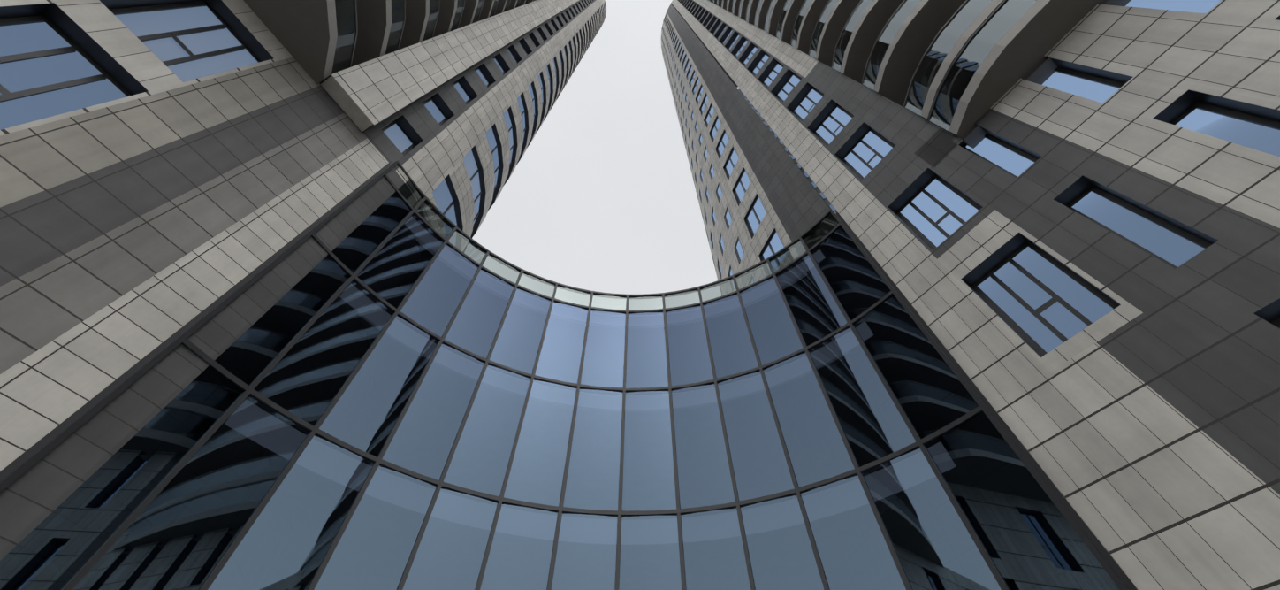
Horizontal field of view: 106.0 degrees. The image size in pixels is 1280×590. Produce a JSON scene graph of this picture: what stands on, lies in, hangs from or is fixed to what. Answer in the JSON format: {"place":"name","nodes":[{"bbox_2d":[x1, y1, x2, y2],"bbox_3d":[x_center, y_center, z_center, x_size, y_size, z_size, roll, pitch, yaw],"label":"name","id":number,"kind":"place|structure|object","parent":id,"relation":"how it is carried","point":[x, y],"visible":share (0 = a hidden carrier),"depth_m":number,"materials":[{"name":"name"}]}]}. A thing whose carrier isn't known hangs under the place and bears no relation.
{"place":"outdoors","nodes":[
{"label":"outdoors","id":0,"kind":"place"},
{"bbox_2d":[0,160,1128,589],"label":"atrium mullions","id":1,"kind":"object","parent":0,"point":[217,423],"visible":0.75,"depth_m":9.89,"materials":[{"name":"black metal"}]},
{"bbox_2d":[0,172,1137,589],"bbox_3d":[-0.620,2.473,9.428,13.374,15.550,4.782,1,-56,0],"label":"glass facade","id":2,"kind":"structure","parent":1,"relation":"attached to","point":[186,528],"depth_m":9.76,"materials":[{"name":"blue glass"}]},
{"bbox_2d":[472,0,739,294],"label":"sky","id":3,"kind":"structure","parent":0,"point":[603,197],"materials":[{"name":"white"}]},
{"bbox_2d":[661,2,738,95],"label":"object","id":4,"kind":"structure","parent":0,"point":[727,73],"depth_m":100.05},
{"bbox_2d":[661,0,1279,589],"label":"tower","id":5,"kind":"structure","parent":0,"point":[1077,255],"depth_m":8.38,"materials":[{"name":"tile"}]},
{"bbox_2d":[708,0,1131,148],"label":"balconies","id":6,"kind":"structure","parent":5,"relation":"on","point":[959,68],"depth_m":13.45,"materials":[{"name":"concrete"}]},
{"label":"ground","id":7,"kind":"structure","parent":0,"visible":0},
{"bbox_2d":[0,0,606,560],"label":"tower","id":8,"kind":"structure","parent":7,"relation":"on","point":[168,168],"depth_m":8.65,"materials":[{"name":"tile"}]},
{"bbox_2d":[243,0,536,83],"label":"balconies","id":9,"kind":"structure","parent":8,"relation":"attached to","point":[320,41],"depth_m":14.52,"materials":[{"name":"concrete"}]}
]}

